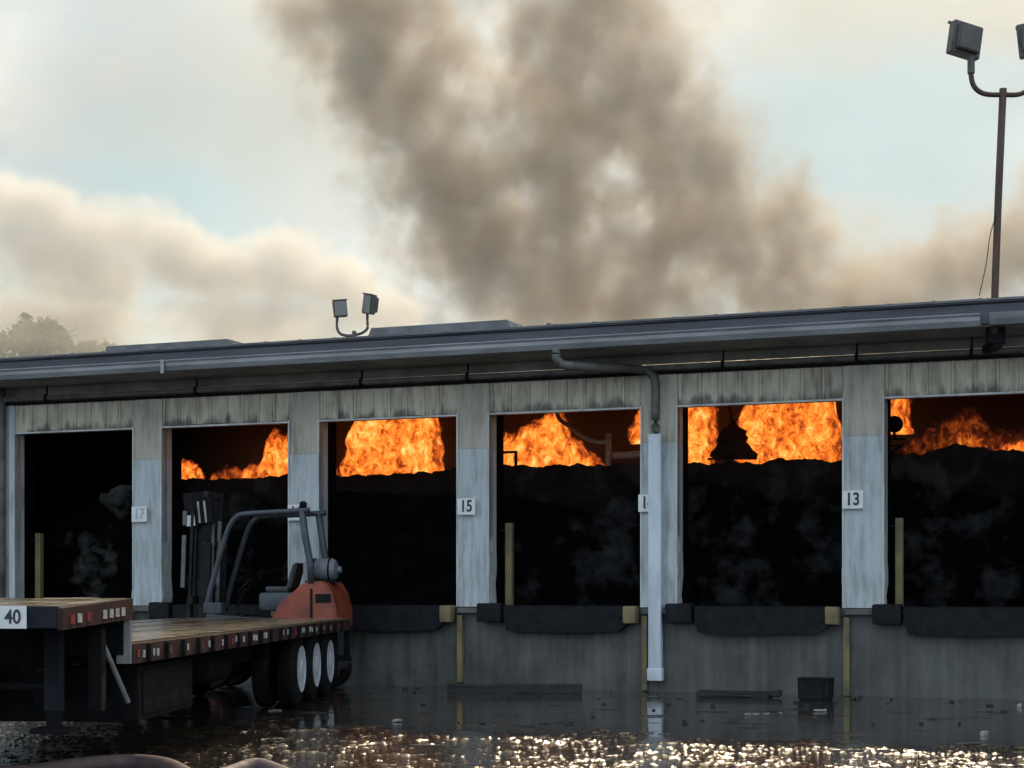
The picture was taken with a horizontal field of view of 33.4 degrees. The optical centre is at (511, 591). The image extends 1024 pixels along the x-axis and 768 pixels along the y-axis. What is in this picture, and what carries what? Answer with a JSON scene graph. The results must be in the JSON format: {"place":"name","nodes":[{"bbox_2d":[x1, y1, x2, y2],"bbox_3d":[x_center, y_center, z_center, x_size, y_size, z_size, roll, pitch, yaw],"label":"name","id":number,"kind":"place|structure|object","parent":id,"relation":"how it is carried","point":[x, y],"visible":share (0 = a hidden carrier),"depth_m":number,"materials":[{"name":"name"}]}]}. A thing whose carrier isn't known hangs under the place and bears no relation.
{"place":"outdoors","nodes":[
{"label":"outdoors","id":0,"kind":"place"},
{"bbox_2d":[0,683,1023,767],"bbox_3d":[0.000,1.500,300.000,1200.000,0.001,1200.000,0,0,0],"label":"ground","id":1,"kind":"structure","parent":0,"point":[895,721],"depth_m":18.80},
{"bbox_2d":[0,311,78,357],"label":"tree","id":2,"kind":"object","parent":1,"relation":"on","point":[40,335],"visible":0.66,"depth_m":51.82,"materials":[{"name":"grey plant"}]},
{"bbox_2d":[73,339,124,352],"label":"tree","id":3,"kind":"object","parent":1,"relation":"on","point":[87,346],"visible":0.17,"depth_m":53.99,"materials":[{"name":"plant"}]},
{"bbox_2d":[0,754,288,767],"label":"fire hose","id":4,"kind":"object","parent":1,"relation":"on","point":[127,761],"visible":1,"depth_m":13.56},
{"bbox_2d":[0,597,351,733],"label":"flatbed trailer","id":5,"kind":"object","parent":1,"relation":"on","point":[86,659],"visible":1,"depth_m":14.15,"materials":[{"name":"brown wood"}]},
{"bbox_2d":[180,491,351,689],"bbox_3d":[-4.189,-0.023,26.507,3.266,3.046,1.180,0,0,9],"label":"forklift","id":6,"kind":"object","parent":1,"relation":"on","point":[321,592],"visible":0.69,"depth_m":26.16,"materials":[{"name":"orange paint"}]},
{"bbox_2d":[0,296,1023,699],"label":"warehouse","id":7,"kind":"structure","parent":1,"relation":"on","point":[84,430],"depth_m":25.99,"materials":[{"name":"concrete"}]},
{"bbox_2d":[31,533,43,597],"bbox_3d":[-8.353,-0.386,30.080,0.270,1.272,0.220,0,0,21],"label":"guard post","id":8,"kind":"object","parent":7,"relation":"on","point":[39,564],"visible":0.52,"depth_m":30.03,"materials":[{"name":"yellow metal"}]},
{"bbox_2d":[44,484,131,597],"bbox_3d":[-7.708,-0.822,32.299,3.144,2.217,2.958,0,0,21],"label":"charred stack","id":9,"kind":"object","parent":7,"relation":"on","point":[88,551],"visible":0.51,"depth_m":30.89,"materials":[{"name":"grey wood"}]},
{"bbox_2d":[132,506,146,521],"bbox_3d":[-6.263,-1.296,28.682,0.300,0.260,0.016,0,0,21],"label":"number sign","id":10,"kind":"object","parent":7,"relation":"attached to","point":[139,514],"visible":1,"depth_m":28.68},
{"bbox_2d":[182,473,287,603],"bbox_3d":[-4.712,-0.904,31.321,3.064,2.307,2.995,0,0,21],"label":"charred stack","id":11,"kind":"object","parent":7,"relation":"on","point":[263,565],"visible":0.34,"depth_m":29.79,"materials":[{"name":"black"}]},
{"bbox_2d":[182,459,204,479],"bbox_3d":[-6.003,-2.276,31.501,0.862,0.491,0.318,0,0,21],"label":"flame","id":12,"kind":"object","parent":11,"relation":"on","point":[191,470],"visible":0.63,"depth_m":31.41,"materials":[{"name":"orange"}]},
{"bbox_2d":[210,466,242,479],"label":"flame","id":13,"kind":"object","parent":11,"relation":"on","point":[231,472],"visible":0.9,"depth_m":31.20,"materials":[{"name":"orange"}]},
{"bbox_2d":[240,464,257,477],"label":"flame","id":14,"kind":"object","parent":11,"relation":"on","point":[249,471],"visible":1,"depth_m":30.95,"materials":[{"name":"orange"}]},
{"bbox_2d":[255,428,287,477],"bbox_3d":[-4.171,-2.523,30.785,1.074,0.915,0.482,0,0,21],"label":"flame","id":15,"kind":"object","parent":11,"relation":"on","point":[274,462],"visible":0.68,"depth_m":30.66,"materials":[{"name":"orange"}]},
{"bbox_2d":[288,504,299,520],"bbox_3d":[-3.494,-1.275,27.598,0.300,0.260,0.016,0,0,21],"label":"number sign","id":16,"kind":"object","parent":7,"relation":"attached to","point":[294,518],"visible":0.17,"depth_m":27.60,"materials":[{"name":"white"}]},
{"bbox_2d":[332,293,378,336],"bbox_3d":[-2.547,-4.394,27.715,0.823,0.891,0.297,0,0,21],"label":"roof flood lamp","id":17,"kind":"object","parent":7,"relation":"on","point":[370,304],"visible":0.98,"depth_m":27.67,"materials":[{"name":"grey metal"}]},
{"bbox_2d":[336,467,455,604],"bbox_3d":[-1.746,-0.909,30.174,3.028,2.319,2.969,0,0,21],"label":"charred stack","id":18,"kind":"object","parent":7,"relation":"on","point":[395,538],"visible":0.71,"depth_m":28.82,"materials":[{"name":"black"}]},
{"bbox_2d":[339,418,444,476],"bbox_3d":[-2.111,-2.730,29.978,2.026,1.391,0.858,0,0,21],"label":"flame","id":19,"kind":"object","parent":18,"relation":"on","point":[402,446],"visible":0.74,"depth_m":29.68,"materials":[{"name":"orange"}]},
{"bbox_2d":[457,498,474,514],"bbox_3d":[-0.709,-1.318,26.509,0.300,0.260,0.016,0,0,21],"label":"number sign","id":20,"kind":"object","parent":7,"relation":"attached to","point":[465,506],"visible":1,"depth_m":26.51,"materials":[{"name":"white"}]},
{"bbox_2d":[500,523,513,604],"bbox_3d":[-0.064,-0.412,26.836,0.270,1.323,0.220,0,0,21],"label":"guard post","id":21,"kind":"object","parent":7,"relation":"on","point":[509,563],"visible":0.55,"depth_m":26.78,"materials":[{"name":"metal"}]},
{"bbox_2d":[504,463,639,605],"bbox_3d":[1.263,-0.920,28.970,3.083,2.341,3.018,0,0,21],"label":"charred stack","id":22,"kind":"object","parent":7,"relation":"on","point":[576,533],"visible":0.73,"depth_m":27.64,"materials":[{"name":"black"}]},
{"bbox_2d":[504,451,516,465],"bbox_3d":[-0.076,-2.144,28.323,0.340,0.370,0.040,0,0,21],"label":"charred rack","id":23,"kind":"object","parent":22,"relation":"on","point":[515,456],"visible":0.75,"depth_m":28.25,"materials":[{"name":"black metal"}]},
{"bbox_2d":[504,413,605,466],"bbox_3d":[0.643,-2.592,28.901,2.129,1.007,0.835,0,0,21],"label":"flame","id":24,"kind":"object","parent":22,"relation":"on","point":[547,439],"visible":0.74,"depth_m":28.73,"materials":[{"name":"orange"}]},
{"bbox_2d":[606,433,639,465],"bbox_3d":[1.975,-2.292,27.691,0.907,0.556,0.202,0,0,21],"label":"standpipe","id":25,"kind":"object","parent":22,"relation":"on","point":[610,455],"visible":0.65,"depth_m":27.75,"materials":[{"name":"brown metal"}]},
{"bbox_2d":[555,413,605,443],"bbox_3d":[1.114,-2.769,27.964,0.951,0.748,0.070,0,0,21],"label":"hanging hose","id":26,"kind":"object","parent":25,"relation":"hanging from","point":[574,430],"visible":0.84,"depth_m":27.95,"materials":[{"name":"brown rubber"}]},
{"bbox_2d":[627,410,639,443],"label":"flame","id":27,"kind":"object","parent":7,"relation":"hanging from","point":[634,434],"visible":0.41,"depth_m":28.05,"materials":[{"name":"orange"}]},
{"bbox_2d":[638,494,647,511],"bbox_3d":[2.026,-1.316,25.438,0.300,0.260,0.017,0,0,21],"label":"number sign","id":28,"kind":"object","parent":7,"relation":"attached to","point":[642,502],"visible":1,"depth_m":25.46,"materials":[{"name":"white"}]},
{"bbox_2d":[707,406,756,459],"bbox_3d":[3.509,-2.784,27.141,0.662,1.378,0.706,0,0,-28],"label":"charred hood","id":29,"kind":"object","parent":7,"relation":"hanging from","point":[731,441],"visible":0.98,"depth_m":26.97,"materials":[{"name":"black metal"}]},
{"bbox_2d":[688,458,841,605],"bbox_3d":[4.256,-0.916,27.925,3.198,2.332,2.982,0,0,21],"label":"charred stack","id":30,"kind":"object","parent":7,"relation":"on","point":[768,533],"visible":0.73,"depth_m":26.62,"materials":[{"name":"black"}]},
{"bbox_2d":[688,407,718,464],"bbox_3d":[3.070,-2.673,28.058,0.716,1.226,0.685,0,0,21],"label":"flame","id":31,"kind":"object","parent":30,"relation":"on","point":[702,429],"visible":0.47,"depth_m":27.86,"materials":[{"name":"orange"}]},
{"bbox_2d":[735,402,841,463],"bbox_3d":[4.528,-2.711,27.702,1.894,1.344,1.093,0,0,21],"label":"flame","id":32,"kind":"object","parent":30,"relation":"on","point":[794,431],"visible":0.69,"depth_m":27.42,"materials":[{"name":"orange"}]},
{"bbox_2d":[842,490,862,508],"bbox_3d":[4.857,-1.308,24.330,0.300,0.260,0.016,0,0,21],"label":"number sign","id":33,"kind":"object","parent":7,"relation":"attached to","point":[853,499],"visible":1,"depth_m":24.33,"materials":[{"name":"white"}]},
{"bbox_2d":[889,518,903,605],"bbox_3d":[5.566,-0.404,24.632,0.270,1.309,0.220,0,0,21],"label":"guard post","id":34,"kind":"object","parent":7,"relation":"on","point":[899,560],"visible":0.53,"depth_m":24.57,"materials":[{"name":"metal"}]},
{"bbox_2d":[891,416,904,453],"bbox_3d":[5.575,-2.311,25.410,0.553,0.610,0.204,0,0,8],"label":"fan","id":35,"kind":"object","parent":7,"relation":"attached to","point":[896,423],"visible":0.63,"depth_m":25.35},
{"bbox_2d":[891,443,1023,606],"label":"charred stack","id":36,"kind":"object","parent":7,"relation":"on","point":[958,508],"visible":0.77,"depth_m":25.55,"materials":[{"name":"black"}]},
{"bbox_2d":[891,399,913,434],"bbox_3d":[6.014,-2.842,26.691,0.566,0.754,0.404,0,0,21],"label":"flame","id":37,"kind":"object","parent":36,"relation":"on","point":[901,408],"visible":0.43,"depth_m":26.57,"materials":[{"name":"orange"}]},
{"bbox_2d":[901,407,1023,454],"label":"flame","id":38,"kind":"object","parent":36,"relation":"on","point":[935,437],"visible":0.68,"depth_m":26.91,"materials":[{"name":"orange"}]},
{"bbox_2d":[940,426,996,450],"bbox_3d":[7.081,-2.370,26.488,1.149,0.507,0.540,0,0,21],"label":"flame","id":39,"kind":"object","parent":36,"relation":"on","point":[966,438],"visible":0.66,"depth_m":26.31,"materials":[{"name":"orange"}]},
{"bbox_2d":[996,440,1023,451],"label":"flame","id":40,"kind":"object","parent":36,"relation":"on","point":[1018,445],"visible":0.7,"depth_m":26.07,"materials":[{"name":"orange"}]},
{"bbox_2d":[946,19,1023,353],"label":"pole flood lamp","id":41,"kind":"object","parent":7,"relation":"attached to","point":[964,41],"visible":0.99,"depth_m":22.71,"materials":[{"name":"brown metal"}]},
{"bbox_2d":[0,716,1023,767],"bbox_3d":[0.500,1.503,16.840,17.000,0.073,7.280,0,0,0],"label":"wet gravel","id":42,"kind":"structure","parent":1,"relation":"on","point":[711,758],"depth_m":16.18,"materials":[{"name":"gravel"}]},
{"bbox_2d":[410,744,463,745],"bbox_3d":[-0.730,1.496,16.573,0.524,0.017,0.028,0,0,7],"label":"lath","id":43,"kind":"object","parent":42,"relation":"on","point":[434,745],"visible":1,"depth_m":16.57,"materials":[{"name":"grey wood"}]},
{"bbox_2d":[819,749,890,751],"bbox_3d":[3.223,1.498,16.037,0.717,0.022,0.041,0,0,-13],"label":"lath","id":44,"kind":"object","parent":42,"relation":"on","point":[857,750],"visible":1,"depth_m":16.02,"materials":[{"name":"grey wood"}]},
{"bbox_2d":[446,683,581,693],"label":"timber beam","id":45,"kind":"structure","parent":1,"relation":"on","point":[506,688],"depth_m":25.09,"materials":[{"name":"brown wood"}]},
{"bbox_2d":[324,687,1017,724],"bbox_3d":[2.665,1.490,22.858,10.438,0.057,7.438,0,0,0],"label":"debris","id":46,"kind":"object","parent":1,"relation":"on","point":[684,723],"visible":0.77,"depth_m":22.47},
{"bbox_2d":[697,689,779,697],"bbox_3d":[3.207,1.458,24.238,1.164,0.159,0.439,0,0,17],"label":"burnt scrap","id":47,"kind":"object","parent":1,"relation":"on","point":[748,693],"visible":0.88,"depth_m":24.06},
{"bbox_2d":[797,677,834,700],"bbox_3d":[4.204,1.347,23.620,0.464,0.305,0.339,0,0,21],"label":"bin","id":48,"kind":"object","parent":1,"relation":"on","point":[816,688],"visible":1,"depth_m":23.48,"materials":[{"name":"plastic"}]},
{"bbox_2d":[813,709,826,711],"bbox_3d":[3.838,1.492,21.274,0.166,0.047,0.093,0,0,-11],"label":"white scrap","id":49,"kind":"object","parent":1,"relation":"on","point":[823,710],"visible":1,"depth_m":21.24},
{"bbox_2d":[957,742,981,743],"bbox_3d":[4.495,1.495,16.757,0.247,0.024,0.038,0,0,-8],"label":"stick","id":50,"kind":"object","parent":1,"relation":"on","point":[971,743],"visible":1,"depth_m":16.75,"materials":[{"name":"grey wood"}]},
{"bbox_2d":[979,731,989,735],"bbox_3d":[4.914,1.477,17.750,0.092,0.047,0.061,0,0,-16],"label":"white scrap","id":51,"kind":"object","parent":1,"relation":"on","point":[984,733],"visible":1,"depth_m":17.73,"materials":[{"name":"white"}]},
{"bbox_2d":[0,0,1023,357],"label":"sky","id":52,"kind":"structure","parent":0,"point":[171,170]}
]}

